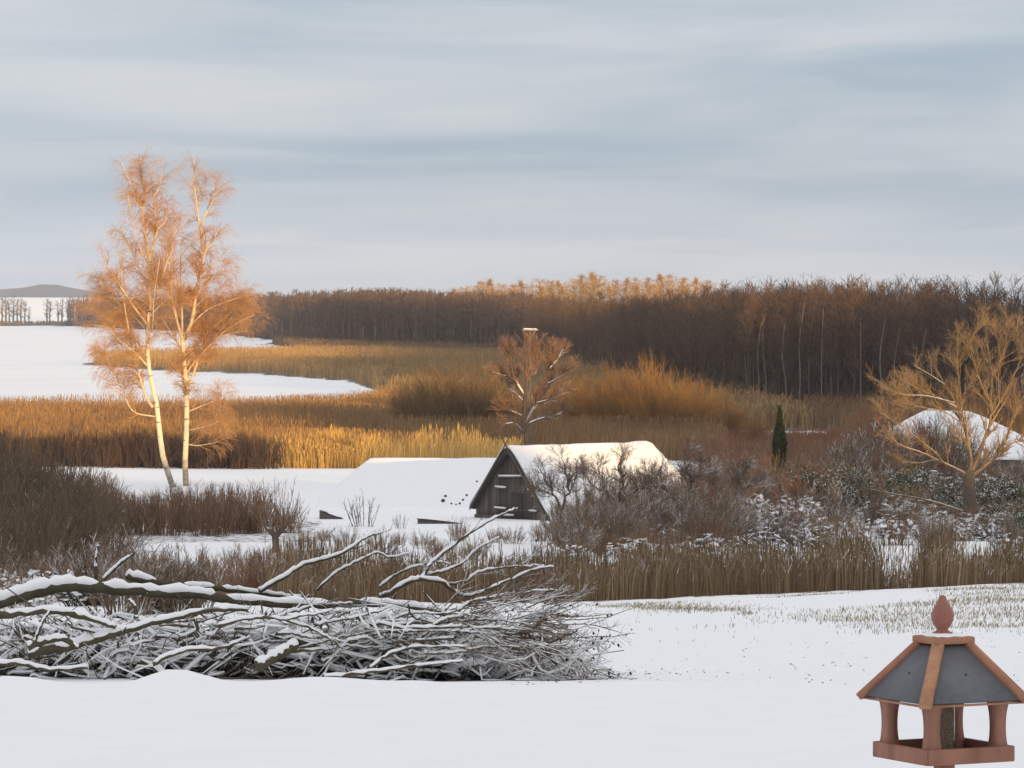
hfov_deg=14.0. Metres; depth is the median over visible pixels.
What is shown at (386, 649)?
sweeping branch
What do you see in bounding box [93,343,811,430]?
peninsula reeds
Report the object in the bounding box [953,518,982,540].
laden shrub
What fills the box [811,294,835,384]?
wood tree
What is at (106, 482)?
hedge shrub
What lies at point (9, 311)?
shore tree
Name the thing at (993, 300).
wood tree
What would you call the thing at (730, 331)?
wood tree
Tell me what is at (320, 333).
undergrowth
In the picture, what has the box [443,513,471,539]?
tangle shrub
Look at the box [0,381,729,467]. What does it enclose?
lake reeds
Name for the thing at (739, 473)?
bush
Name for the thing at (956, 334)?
wood tree
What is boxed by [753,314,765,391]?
pale tree
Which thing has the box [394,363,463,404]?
willow bush
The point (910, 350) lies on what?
wood tree
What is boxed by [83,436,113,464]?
lakeside shrub
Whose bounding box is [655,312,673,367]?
wood tree
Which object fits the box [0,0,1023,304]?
sky
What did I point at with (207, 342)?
birch tree
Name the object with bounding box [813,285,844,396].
wood tree
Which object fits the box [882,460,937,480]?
snowy shrub
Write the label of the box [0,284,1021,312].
hills
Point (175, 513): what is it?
hedge shrub
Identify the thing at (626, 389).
willow bush
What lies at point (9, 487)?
thicket shrub
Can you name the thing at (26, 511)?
thicket shrub
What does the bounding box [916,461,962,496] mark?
laden shrub
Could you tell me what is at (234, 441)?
lakeside shrub
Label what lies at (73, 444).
lakeside shrub
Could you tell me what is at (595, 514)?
tangle shrub
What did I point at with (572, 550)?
laden shrub
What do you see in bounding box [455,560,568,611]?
cut branch
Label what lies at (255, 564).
edge shrub
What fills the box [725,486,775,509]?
laden shrub
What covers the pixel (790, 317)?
wood tree
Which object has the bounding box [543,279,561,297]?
golden tree
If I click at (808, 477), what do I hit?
evergreen bush
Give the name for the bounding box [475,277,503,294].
golden tree
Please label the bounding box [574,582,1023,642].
field grass
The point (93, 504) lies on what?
thicket shrub
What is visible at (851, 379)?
wood tree
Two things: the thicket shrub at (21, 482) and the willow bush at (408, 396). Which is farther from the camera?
the willow bush at (408, 396)
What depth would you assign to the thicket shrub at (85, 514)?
175.15 m
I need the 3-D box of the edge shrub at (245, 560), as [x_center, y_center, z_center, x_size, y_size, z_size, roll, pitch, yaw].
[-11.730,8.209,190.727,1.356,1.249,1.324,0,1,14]
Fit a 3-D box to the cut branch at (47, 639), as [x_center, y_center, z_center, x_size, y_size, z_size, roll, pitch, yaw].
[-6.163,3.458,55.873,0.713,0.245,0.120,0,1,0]
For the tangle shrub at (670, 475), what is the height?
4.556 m
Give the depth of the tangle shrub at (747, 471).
280.94 m
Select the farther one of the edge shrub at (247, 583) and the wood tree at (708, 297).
the wood tree at (708, 297)
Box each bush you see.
[377,364,499,422]
[388,375,446,416]
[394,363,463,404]
[400,353,547,428]
[451,380,540,425]
[531,375,607,421]
[538,367,618,420]
[553,360,673,427]
[581,346,693,425]
[608,361,725,429]
[660,373,740,426]
[693,397,767,434]
[702,454,777,501]
[733,412,773,440]
[776,463,834,512]
[800,466,892,515]
[878,461,932,506]
[904,480,984,518]
[975,473,1023,519]
[981,500,1023,535]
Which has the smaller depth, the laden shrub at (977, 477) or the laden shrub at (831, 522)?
the laden shrub at (831, 522)
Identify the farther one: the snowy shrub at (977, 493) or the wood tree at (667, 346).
the wood tree at (667, 346)
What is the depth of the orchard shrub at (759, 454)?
303.22 m
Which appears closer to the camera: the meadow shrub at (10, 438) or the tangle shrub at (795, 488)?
the tangle shrub at (795, 488)
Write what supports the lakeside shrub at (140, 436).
on the ground at (766, 705)
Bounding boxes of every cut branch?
[0,605,116,628]
[0,658,87,671]
[26,633,78,650]
[27,604,247,658]
[33,609,51,642]
[94,544,98,578]
[102,552,135,580]
[125,568,300,596]
[128,598,138,618]
[152,620,266,665]
[217,614,344,671]
[254,638,298,670]
[258,521,393,592]
[314,605,391,625]
[316,537,422,590]
[324,644,470,677]
[369,625,492,667]
[379,492,535,597]
[379,542,464,587]
[389,612,504,668]
[395,605,524,666]
[397,600,561,654]
[418,542,553,596]
[418,614,462,637]
[426,528,520,575]
[448,539,554,584]
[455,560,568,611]
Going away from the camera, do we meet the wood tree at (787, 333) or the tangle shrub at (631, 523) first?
the tangle shrub at (631, 523)
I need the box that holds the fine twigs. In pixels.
[0,552,634,680]
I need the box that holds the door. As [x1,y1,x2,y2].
[511,493,522,518]
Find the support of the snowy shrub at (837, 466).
on the ground at (766, 705)
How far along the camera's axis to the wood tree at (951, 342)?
568.17 m
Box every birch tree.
[70,140,198,486]
[145,147,278,485]
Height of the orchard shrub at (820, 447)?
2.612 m
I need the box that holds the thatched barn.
[469,435,691,520]
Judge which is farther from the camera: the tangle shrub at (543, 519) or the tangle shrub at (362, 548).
the tangle shrub at (543, 519)
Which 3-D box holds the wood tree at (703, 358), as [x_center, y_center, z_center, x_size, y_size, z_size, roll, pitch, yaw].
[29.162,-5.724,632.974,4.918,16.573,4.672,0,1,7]
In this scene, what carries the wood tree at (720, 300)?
on the ground at (766, 705)
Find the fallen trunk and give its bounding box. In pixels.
[0,574,397,608]
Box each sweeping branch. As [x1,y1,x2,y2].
[275,617,379,663]
[277,582,370,622]
[282,595,376,631]
[290,625,396,654]
[298,623,419,648]
[306,648,395,663]
[313,633,386,662]
[321,616,414,662]
[355,590,476,639]
[356,603,519,644]
[358,615,445,668]
[362,590,499,636]
[371,618,487,647]
[378,616,510,647]
[379,620,504,657]
[382,596,542,637]
[387,615,483,657]
[412,617,547,637]
[424,617,591,660]
[437,604,548,649]
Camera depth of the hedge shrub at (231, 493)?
240.69 m
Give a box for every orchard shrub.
[672,445,733,486]
[677,440,697,461]
[683,435,718,461]
[688,435,711,462]
[690,425,741,467]
[698,472,740,497]
[702,424,767,470]
[710,449,755,499]
[717,440,741,465]
[728,435,772,470]
[728,444,795,472]
[739,447,795,502]
[758,432,809,474]
[767,431,797,451]
[767,451,836,484]
[795,439,847,471]
[803,437,837,463]
[810,433,855,465]
[833,443,890,477]
[858,450,930,477]
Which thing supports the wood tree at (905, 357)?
on the ground at (766, 705)
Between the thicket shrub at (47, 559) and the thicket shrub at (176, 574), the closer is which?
the thicket shrub at (176, 574)
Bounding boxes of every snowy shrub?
[720,502,771,547]
[756,506,805,542]
[762,514,803,553]
[783,453,809,477]
[785,475,860,520]
[797,515,832,547]
[803,493,869,530]
[806,458,856,486]
[832,459,918,491]
[834,449,890,479]
[844,462,892,500]
[851,484,901,527]
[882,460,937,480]
[882,499,935,537]
[898,468,947,497]
[902,511,960,554]
[920,512,968,551]
[925,466,956,509]
[934,460,967,487]
[942,466,992,501]
[946,501,976,518]
[952,466,1022,507]
[958,450,995,476]
[982,496,1018,524]
[990,509,1023,543]
[1001,456,1023,494]
[1004,475,1023,495]
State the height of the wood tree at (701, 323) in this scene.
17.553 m
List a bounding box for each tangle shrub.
[285,528,317,551]
[315,527,334,540]
[326,522,361,550]
[353,538,373,558]
[361,527,400,550]
[392,531,408,544]
[409,528,440,548]
[423,536,455,555]
[430,539,442,557]
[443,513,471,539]
[453,533,493,559]
[484,526,503,541]
[496,524,528,543]
[527,520,550,541]
[534,498,605,545]
[546,463,628,518]
[546,484,639,551]
[555,470,640,520]
[566,489,625,526]
[568,501,625,530]
[569,479,687,551]
[573,490,638,520]
[591,458,682,501]
[597,483,665,511]
[606,497,674,540]
[609,474,690,523]
[624,457,702,503]
[624,480,719,527]
[644,491,710,523]
[644,491,735,530]
[647,469,726,499]
[653,469,758,519]
[660,482,773,548]
[663,472,749,521]
[674,474,753,528]
[686,470,756,521]
[692,461,730,476]
[705,446,754,473]
[717,463,774,509]
[722,453,782,500]
[746,466,788,506]
[766,463,842,504]
[766,467,817,510]
[773,459,832,493]
[780,459,848,505]
[832,454,880,474]
[852,467,913,502]
[979,457,1010,475]
[980,463,999,481]
[988,460,1011,475]
[992,460,1023,493]
[1008,447,1023,469]
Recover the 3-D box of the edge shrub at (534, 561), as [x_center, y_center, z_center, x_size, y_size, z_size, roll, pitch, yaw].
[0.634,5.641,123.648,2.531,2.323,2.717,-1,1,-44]
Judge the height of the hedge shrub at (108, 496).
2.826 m
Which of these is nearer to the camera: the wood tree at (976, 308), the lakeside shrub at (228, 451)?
the lakeside shrub at (228, 451)
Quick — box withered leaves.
[21,539,631,679]
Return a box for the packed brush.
[0,621,493,680]
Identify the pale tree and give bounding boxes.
[735,317,748,387]
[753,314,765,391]
[757,307,769,393]
[777,316,787,393]
[793,295,808,396]
[818,306,831,399]
[851,320,867,400]
[874,314,889,403]
[890,314,903,397]
[915,327,928,401]
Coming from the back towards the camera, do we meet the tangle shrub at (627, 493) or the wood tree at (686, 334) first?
the wood tree at (686, 334)
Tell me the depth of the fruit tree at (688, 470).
226.44 m
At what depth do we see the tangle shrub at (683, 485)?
236.80 m
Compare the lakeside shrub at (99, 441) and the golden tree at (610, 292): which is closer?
the lakeside shrub at (99, 441)
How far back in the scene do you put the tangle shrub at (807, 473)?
266.79 m
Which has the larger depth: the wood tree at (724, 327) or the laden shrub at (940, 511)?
the wood tree at (724, 327)
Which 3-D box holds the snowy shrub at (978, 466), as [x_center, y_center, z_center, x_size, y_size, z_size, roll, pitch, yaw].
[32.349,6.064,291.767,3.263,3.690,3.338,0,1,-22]
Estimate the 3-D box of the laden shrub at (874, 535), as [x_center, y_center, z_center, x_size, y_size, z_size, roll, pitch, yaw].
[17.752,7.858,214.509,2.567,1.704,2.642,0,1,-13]
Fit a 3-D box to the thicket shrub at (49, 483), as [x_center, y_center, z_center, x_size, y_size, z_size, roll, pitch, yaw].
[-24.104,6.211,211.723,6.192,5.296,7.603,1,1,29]
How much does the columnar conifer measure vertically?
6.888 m
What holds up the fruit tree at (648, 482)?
on the ground at (766, 705)
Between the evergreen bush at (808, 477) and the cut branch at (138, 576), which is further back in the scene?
the evergreen bush at (808, 477)
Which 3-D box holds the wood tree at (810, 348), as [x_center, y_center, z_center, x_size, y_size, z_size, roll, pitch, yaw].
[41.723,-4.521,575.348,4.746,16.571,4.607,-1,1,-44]
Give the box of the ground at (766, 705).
[0,297,1023,767]
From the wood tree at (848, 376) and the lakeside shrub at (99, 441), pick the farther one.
the wood tree at (848, 376)
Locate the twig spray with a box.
[444,536,636,679]
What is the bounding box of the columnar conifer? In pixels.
[771,404,787,476]
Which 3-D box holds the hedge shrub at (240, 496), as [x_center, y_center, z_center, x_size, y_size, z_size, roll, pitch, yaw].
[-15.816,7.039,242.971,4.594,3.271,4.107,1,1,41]
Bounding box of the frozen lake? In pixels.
[0,327,377,406]
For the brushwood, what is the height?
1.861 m
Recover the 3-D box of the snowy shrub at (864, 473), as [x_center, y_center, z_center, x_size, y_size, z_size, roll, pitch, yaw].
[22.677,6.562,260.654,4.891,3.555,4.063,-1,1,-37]
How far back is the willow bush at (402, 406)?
454.18 m
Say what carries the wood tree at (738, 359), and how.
on the ground at (766, 705)
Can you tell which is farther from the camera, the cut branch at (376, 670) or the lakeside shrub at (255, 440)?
the lakeside shrub at (255, 440)
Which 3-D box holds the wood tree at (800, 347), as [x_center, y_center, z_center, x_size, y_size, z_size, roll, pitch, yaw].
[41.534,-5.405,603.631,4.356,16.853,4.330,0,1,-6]
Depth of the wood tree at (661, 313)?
726.52 m
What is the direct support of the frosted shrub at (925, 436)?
on the ground at (766, 705)
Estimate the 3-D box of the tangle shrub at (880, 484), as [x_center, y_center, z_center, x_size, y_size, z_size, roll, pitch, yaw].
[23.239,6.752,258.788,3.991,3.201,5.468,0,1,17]
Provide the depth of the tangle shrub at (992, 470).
304.94 m
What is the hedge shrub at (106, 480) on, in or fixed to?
on the ground at (766, 705)
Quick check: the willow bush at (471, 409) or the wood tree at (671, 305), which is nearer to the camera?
the willow bush at (471, 409)
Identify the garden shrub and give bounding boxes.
[538,499,576,540]
[540,512,603,560]
[549,522,588,553]
[565,496,601,519]
[574,515,619,557]
[600,526,630,552]
[629,517,679,557]
[673,504,737,547]
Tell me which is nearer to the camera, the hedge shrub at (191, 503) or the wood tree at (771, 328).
the hedge shrub at (191, 503)
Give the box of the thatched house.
[894,410,1023,475]
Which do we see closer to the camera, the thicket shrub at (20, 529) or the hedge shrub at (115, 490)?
the thicket shrub at (20, 529)
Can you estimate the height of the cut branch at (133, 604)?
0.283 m
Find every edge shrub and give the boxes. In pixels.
[139,546,169,565]
[154,550,184,568]
[163,547,223,574]
[181,563,224,591]
[205,550,241,583]
[205,569,239,593]
[206,558,231,580]
[213,559,248,585]
[214,557,276,593]
[218,540,252,569]
[228,544,268,584]
[232,564,272,593]
[238,546,298,589]
[243,550,267,569]
[251,541,277,563]
[260,546,296,573]
[273,545,295,563]
[398,550,439,588]
[439,542,496,601]
[500,536,568,597]
[881,566,907,588]
[893,551,928,587]
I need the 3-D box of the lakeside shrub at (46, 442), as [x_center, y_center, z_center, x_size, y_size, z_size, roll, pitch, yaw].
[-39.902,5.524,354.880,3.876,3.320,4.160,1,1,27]
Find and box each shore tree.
[0,297,5,321]
[2,297,8,323]
[6,299,12,322]
[9,296,16,321]
[14,299,21,321]
[18,298,24,320]
[22,302,26,322]
[42,299,50,320]
[46,302,52,323]
[53,300,60,320]
[59,297,65,320]
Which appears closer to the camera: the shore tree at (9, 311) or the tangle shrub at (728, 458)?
the tangle shrub at (728, 458)
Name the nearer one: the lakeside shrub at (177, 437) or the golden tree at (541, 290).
the lakeside shrub at (177, 437)
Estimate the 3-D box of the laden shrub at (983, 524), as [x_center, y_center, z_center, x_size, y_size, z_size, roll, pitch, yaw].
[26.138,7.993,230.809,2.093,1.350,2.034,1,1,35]
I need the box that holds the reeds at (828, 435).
[666,425,861,459]
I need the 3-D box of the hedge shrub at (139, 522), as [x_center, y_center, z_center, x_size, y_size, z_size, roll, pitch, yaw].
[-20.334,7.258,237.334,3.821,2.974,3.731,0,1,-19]
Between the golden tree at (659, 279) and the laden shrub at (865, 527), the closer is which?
the laden shrub at (865, 527)
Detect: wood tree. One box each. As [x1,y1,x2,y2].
[623,298,642,367]
[624,296,645,362]
[625,294,645,368]
[625,299,646,368]
[630,307,647,366]
[631,297,649,368]
[637,294,653,365]
[639,291,663,372]
[643,306,665,372]
[644,299,667,375]
[645,294,670,354]
[646,308,661,365]
[651,304,672,378]
[651,307,668,373]
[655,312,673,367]
[657,305,668,364]
[659,306,681,370]
[660,289,683,372]
[664,300,688,377]
[666,299,685,368]
[666,300,686,381]
[669,301,684,375]
[675,289,701,368]
[676,298,701,372]
[679,299,699,363]
[679,302,699,375]
[679,303,699,373]
[681,293,696,365]
[683,298,703,380]
[686,286,712,379]
[689,293,714,381]
[695,282,714,374]
[696,283,712,340]
[696,287,711,361]
[699,299,721,370]
[700,292,722,379]
[707,284,735,381]
[707,284,736,374]
[709,296,719,373]
[711,290,737,371]
[713,279,736,361]
[713,296,737,384]
[714,279,731,376]
[715,280,745,389]
[723,292,743,382]
[727,306,747,388]
[729,305,747,383]
[733,276,764,385]
[734,288,769,390]
[736,283,768,392]
[736,296,763,385]
[737,303,757,383]
[744,302,768,384]
[747,284,767,384]
[747,304,770,393]
[749,289,773,390]
[754,285,786,387]
[756,275,783,390]
[756,292,782,389]
[758,280,784,385]
[759,293,780,393]
[760,291,791,390]
[763,293,784,369]
[764,306,789,398]
[770,302,790,392]
[774,289,800,386]
[774,301,801,396]
[777,284,807,380]
[777,292,802,379]
[777,295,806,385]
[778,278,806,384]
[781,287,804,384]
[786,290,808,386]
[790,275,820,387]
[795,276,825,400]
[797,292,827,398]
[799,283,829,392]
[800,284,831,367]
[801,276,833,370]
[808,277,842,396]
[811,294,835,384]
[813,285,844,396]
[823,292,850,388]
[824,303,851,399]
[825,287,847,368]
[827,281,850,391]
[833,302,853,389]
[836,275,869,402]
[836,282,871,391]
[840,296,858,393]
[842,297,869,381]
[843,287,876,397]
[848,290,879,396]
[861,300,881,394]
[868,300,894,397]
[871,299,896,385]
[873,302,900,379]
[875,282,908,388]
[879,294,910,389]
[889,298,920,393]
[892,284,930,394]
[893,282,924,386]
[896,296,918,381]
[899,306,925,398]
[902,305,922,382]
[913,280,944,389]
[913,289,942,391]
[915,294,942,388]
[916,289,945,393]
[930,282,960,393]
[934,285,968,394]
[937,274,975,391]
[940,307,963,386]
[941,293,968,388]
[951,293,970,394]
[957,292,987,394]
[961,298,988,384]
[962,286,990,394]
[970,283,999,395]
[973,294,1004,390]
[977,272,1008,378]
[977,301,1006,383]
[979,299,1007,397]
[994,273,1023,391]
[994,302,1015,394]
[996,301,1023,399]
[997,305,1021,391]
[998,297,1023,386]
[1007,300,1023,386]
[1017,294,1023,378]
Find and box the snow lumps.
[0,613,503,677]
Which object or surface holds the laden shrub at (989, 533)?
on the ground at (766, 705)
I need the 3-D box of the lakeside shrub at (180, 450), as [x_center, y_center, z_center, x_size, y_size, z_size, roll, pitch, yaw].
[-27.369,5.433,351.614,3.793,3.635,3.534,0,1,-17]
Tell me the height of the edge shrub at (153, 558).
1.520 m
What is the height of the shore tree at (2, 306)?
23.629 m
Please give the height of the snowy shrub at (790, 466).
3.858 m
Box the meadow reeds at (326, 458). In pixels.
[275,422,523,468]
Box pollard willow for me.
[244,479,309,552]
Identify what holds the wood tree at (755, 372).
on the ground at (766, 705)
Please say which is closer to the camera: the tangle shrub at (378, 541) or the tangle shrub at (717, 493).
the tangle shrub at (378, 541)
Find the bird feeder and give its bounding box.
[856,595,1023,767]
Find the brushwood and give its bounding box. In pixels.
[0,561,625,680]
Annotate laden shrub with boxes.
[0,563,29,586]
[0,572,43,607]
[2,579,61,610]
[6,557,77,601]
[48,561,123,606]
[65,566,115,605]
[116,596,174,613]
[550,540,597,565]
[551,514,610,550]
[583,514,618,552]
[603,527,658,563]
[642,517,679,544]
[659,522,699,547]
[668,523,737,563]
[702,530,736,552]
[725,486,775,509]
[731,517,793,554]
[745,502,783,528]
[750,497,803,521]
[758,497,817,521]
[760,487,827,517]
[760,506,806,528]
[776,512,830,545]
[784,514,848,552]
[786,508,831,537]
[809,513,854,533]
[815,497,844,515]
[822,523,883,554]
[843,521,879,549]
[850,520,881,542]
[856,487,915,516]
[856,508,886,524]
[859,509,927,545]
[861,507,909,537]
[876,486,944,520]
[908,501,958,530]
[913,508,961,538]
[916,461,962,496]
[922,513,970,540]
[926,462,962,491]
[940,477,977,503]
[946,475,1011,502]
[950,462,1009,491]
[953,503,996,536]
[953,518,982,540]
[968,518,1007,540]
[976,517,1000,538]
[977,493,1021,522]
[986,527,1023,552]
[989,502,1023,526]
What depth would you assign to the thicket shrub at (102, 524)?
159.77 m
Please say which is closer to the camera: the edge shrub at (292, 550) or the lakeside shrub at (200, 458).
the edge shrub at (292, 550)
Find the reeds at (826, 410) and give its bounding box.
[571,376,1023,430]
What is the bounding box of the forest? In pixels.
[65,273,1023,398]
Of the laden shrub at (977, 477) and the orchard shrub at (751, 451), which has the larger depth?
the orchard shrub at (751, 451)
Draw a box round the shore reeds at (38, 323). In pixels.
[0,320,65,325]
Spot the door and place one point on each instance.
(516, 498)
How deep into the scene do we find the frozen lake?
861.93 m
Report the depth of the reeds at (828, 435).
415.21 m
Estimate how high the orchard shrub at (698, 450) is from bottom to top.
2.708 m
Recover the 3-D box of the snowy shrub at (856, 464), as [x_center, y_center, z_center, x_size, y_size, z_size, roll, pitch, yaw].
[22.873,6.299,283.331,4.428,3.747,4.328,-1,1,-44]
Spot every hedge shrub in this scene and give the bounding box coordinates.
[53,464,105,491]
[68,466,126,505]
[76,472,125,494]
[85,489,142,530]
[89,484,125,526]
[95,478,121,505]
[102,487,167,533]
[103,489,140,534]
[121,485,186,535]
[126,489,166,529]
[134,489,195,535]
[149,484,196,528]
[160,485,203,531]
[161,479,224,528]
[166,490,226,529]
[178,489,241,535]
[187,487,251,534]
[205,479,263,532]
[212,479,277,530]
[231,485,282,533]
[241,492,273,532]
[268,499,309,532]
[269,504,290,532]
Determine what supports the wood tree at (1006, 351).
on the ground at (766, 705)
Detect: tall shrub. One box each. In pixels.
[836,386,932,441]
[840,387,936,439]
[883,391,969,428]
[902,397,1013,426]
[942,393,1002,418]
[944,397,1022,430]
[959,389,1023,433]
[998,408,1023,434]
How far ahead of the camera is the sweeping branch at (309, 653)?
57.38 m
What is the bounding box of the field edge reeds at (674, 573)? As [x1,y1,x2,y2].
[234,509,1023,603]
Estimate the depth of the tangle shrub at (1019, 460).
312.66 m
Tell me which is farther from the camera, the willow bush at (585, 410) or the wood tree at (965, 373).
the wood tree at (965, 373)
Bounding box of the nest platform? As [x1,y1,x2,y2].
[523,328,537,444]
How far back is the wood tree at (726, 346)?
612.94 m
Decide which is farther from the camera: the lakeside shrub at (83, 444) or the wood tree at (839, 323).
the wood tree at (839, 323)
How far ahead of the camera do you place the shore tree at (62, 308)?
3297.05 m
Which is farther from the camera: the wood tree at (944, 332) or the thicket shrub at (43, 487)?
the wood tree at (944, 332)
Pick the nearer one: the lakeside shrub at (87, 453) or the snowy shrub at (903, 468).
the snowy shrub at (903, 468)
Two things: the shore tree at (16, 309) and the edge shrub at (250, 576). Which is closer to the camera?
the edge shrub at (250, 576)
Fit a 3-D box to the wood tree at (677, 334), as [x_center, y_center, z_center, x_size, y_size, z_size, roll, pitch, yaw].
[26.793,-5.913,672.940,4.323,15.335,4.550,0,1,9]
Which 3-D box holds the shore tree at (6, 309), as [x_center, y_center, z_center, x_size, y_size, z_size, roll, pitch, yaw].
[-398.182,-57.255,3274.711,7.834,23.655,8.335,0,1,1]
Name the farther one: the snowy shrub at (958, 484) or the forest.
the forest
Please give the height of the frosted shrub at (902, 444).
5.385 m
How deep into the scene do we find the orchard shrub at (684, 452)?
369.68 m
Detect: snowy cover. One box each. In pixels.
[319,510,343,518]
[416,518,459,523]
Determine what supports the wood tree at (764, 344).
on the ground at (766, 705)
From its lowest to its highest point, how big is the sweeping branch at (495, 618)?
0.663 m
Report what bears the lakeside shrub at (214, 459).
on the ground at (766, 705)
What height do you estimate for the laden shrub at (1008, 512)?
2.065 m
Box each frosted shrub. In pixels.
[818,420,893,469]
[821,421,889,480]
[830,419,912,458]
[838,410,914,443]
[839,415,903,453]
[851,432,913,462]
[855,413,942,453]
[860,426,939,472]
[865,407,984,471]
[866,424,942,463]
[871,422,974,469]
[878,442,937,477]
[885,412,977,452]
[889,432,963,464]
[891,417,961,444]
[897,419,935,442]
[904,423,995,476]
[911,413,983,464]
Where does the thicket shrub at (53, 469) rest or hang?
on the ground at (766, 705)
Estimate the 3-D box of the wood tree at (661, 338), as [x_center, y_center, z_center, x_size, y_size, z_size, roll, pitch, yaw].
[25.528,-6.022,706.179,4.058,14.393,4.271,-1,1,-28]
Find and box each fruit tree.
[519,442,596,538]
[574,440,676,511]
[633,433,726,508]
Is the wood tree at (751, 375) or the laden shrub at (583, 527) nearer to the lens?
the laden shrub at (583, 527)
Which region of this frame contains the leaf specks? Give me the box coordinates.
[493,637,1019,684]
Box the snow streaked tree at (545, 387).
[480,326,579,444]
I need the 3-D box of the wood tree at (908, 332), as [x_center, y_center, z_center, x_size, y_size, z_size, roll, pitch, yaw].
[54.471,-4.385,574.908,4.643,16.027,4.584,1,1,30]
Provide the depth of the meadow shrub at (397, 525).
243.14 m
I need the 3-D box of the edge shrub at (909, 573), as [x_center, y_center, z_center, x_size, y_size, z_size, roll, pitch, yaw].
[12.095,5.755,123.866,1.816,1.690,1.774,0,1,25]
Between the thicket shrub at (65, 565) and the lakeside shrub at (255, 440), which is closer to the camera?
the thicket shrub at (65, 565)
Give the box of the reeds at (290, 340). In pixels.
[271,334,504,350]
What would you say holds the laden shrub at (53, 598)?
on the ground at (766, 705)
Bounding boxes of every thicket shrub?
[0,431,74,485]
[0,437,59,501]
[0,440,45,477]
[0,441,119,511]
[0,443,70,509]
[0,444,87,512]
[0,452,46,532]
[0,455,164,571]
[0,457,54,512]
[0,463,86,550]
[0,474,102,570]
[0,484,64,567]
[0,488,56,555]
[0,495,103,570]
[0,498,89,575]
[0,538,40,578]
[0,551,66,583]
[1,444,88,490]
[1,450,95,493]
[2,455,80,523]
[3,463,134,563]
[5,446,103,501]
[10,471,55,518]
[13,438,157,556]
[13,458,87,507]
[13,465,57,518]
[13,480,150,556]
[15,549,41,577]
[17,541,90,601]
[19,462,134,564]
[35,538,90,572]
[41,524,142,605]
[49,496,139,569]
[61,544,111,596]
[64,536,178,615]
[108,554,172,578]
[123,542,219,613]
[146,536,231,613]
[146,549,210,610]
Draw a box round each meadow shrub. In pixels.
[5,409,38,459]
[343,490,380,526]
[392,514,407,528]
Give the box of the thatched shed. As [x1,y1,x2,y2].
[314,458,495,507]
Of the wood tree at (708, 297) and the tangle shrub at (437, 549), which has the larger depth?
the wood tree at (708, 297)
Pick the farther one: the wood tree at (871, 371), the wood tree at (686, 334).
the wood tree at (686, 334)
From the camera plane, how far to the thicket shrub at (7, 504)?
166.90 m
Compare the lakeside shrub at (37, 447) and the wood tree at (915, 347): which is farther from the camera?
the wood tree at (915, 347)
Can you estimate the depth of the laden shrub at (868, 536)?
210.61 m
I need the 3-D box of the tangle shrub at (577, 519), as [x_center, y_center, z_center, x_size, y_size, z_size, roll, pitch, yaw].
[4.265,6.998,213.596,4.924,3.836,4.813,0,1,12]
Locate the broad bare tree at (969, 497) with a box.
[859,298,1023,522]
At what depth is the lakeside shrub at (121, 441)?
351.91 m
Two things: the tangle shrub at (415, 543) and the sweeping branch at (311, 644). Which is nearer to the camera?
the sweeping branch at (311, 644)
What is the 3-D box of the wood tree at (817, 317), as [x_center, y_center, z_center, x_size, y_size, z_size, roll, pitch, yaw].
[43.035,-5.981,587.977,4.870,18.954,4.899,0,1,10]
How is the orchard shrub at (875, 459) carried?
on the ground at (766, 705)
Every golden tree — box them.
[457,286,472,295]
[466,280,490,297]
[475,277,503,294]
[480,286,500,298]
[489,282,510,296]
[504,283,526,295]
[510,279,535,293]
[524,278,554,300]
[531,286,554,301]
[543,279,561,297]
[548,279,572,301]
[555,285,576,300]
[556,278,588,300]
[567,274,596,300]
[577,285,596,305]
[582,269,606,298]
[582,274,616,304]
[598,285,619,299]
[604,278,628,301]
[616,277,637,297]
[621,282,647,300]
[624,276,646,295]
[636,276,662,300]
[643,272,674,297]
[644,284,667,301]
[659,274,685,299]
[670,276,696,299]
[684,276,707,297]
[697,280,720,295]
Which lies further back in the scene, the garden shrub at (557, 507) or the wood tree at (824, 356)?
the wood tree at (824, 356)
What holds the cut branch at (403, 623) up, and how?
on the brushwood
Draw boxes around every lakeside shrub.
[0,422,39,464]
[0,423,14,461]
[0,426,39,467]
[18,434,46,462]
[31,431,62,465]
[33,436,65,466]
[35,425,80,465]
[35,432,77,465]
[46,422,87,461]
[58,430,88,465]
[60,419,104,461]
[62,430,98,466]
[74,432,104,465]
[83,434,119,466]
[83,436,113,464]
[88,437,120,467]
[100,426,149,467]
[101,425,153,466]
[102,427,124,465]
[104,419,155,466]
[109,434,144,467]
[113,425,168,464]
[131,427,171,467]
[134,426,182,468]
[138,430,182,465]
[148,432,191,466]
[163,424,210,467]
[167,428,206,467]
[173,437,216,468]
[191,434,218,467]
[194,430,239,468]
[204,426,257,468]
[206,427,269,468]
[213,422,251,466]
[237,433,289,468]
[239,439,266,467]
[246,430,263,465]
[259,435,277,466]
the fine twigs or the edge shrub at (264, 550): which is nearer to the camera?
the fine twigs
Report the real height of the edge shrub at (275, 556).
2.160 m
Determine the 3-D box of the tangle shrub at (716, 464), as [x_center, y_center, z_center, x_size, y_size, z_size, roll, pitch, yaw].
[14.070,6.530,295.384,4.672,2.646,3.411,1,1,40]
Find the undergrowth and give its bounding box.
[64,318,1023,410]
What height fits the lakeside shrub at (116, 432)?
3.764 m
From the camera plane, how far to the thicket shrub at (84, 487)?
191.07 m
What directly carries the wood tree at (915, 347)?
on the ground at (766, 705)
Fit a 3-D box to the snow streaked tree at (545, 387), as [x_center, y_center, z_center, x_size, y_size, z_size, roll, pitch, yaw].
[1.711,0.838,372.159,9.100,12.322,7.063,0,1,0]

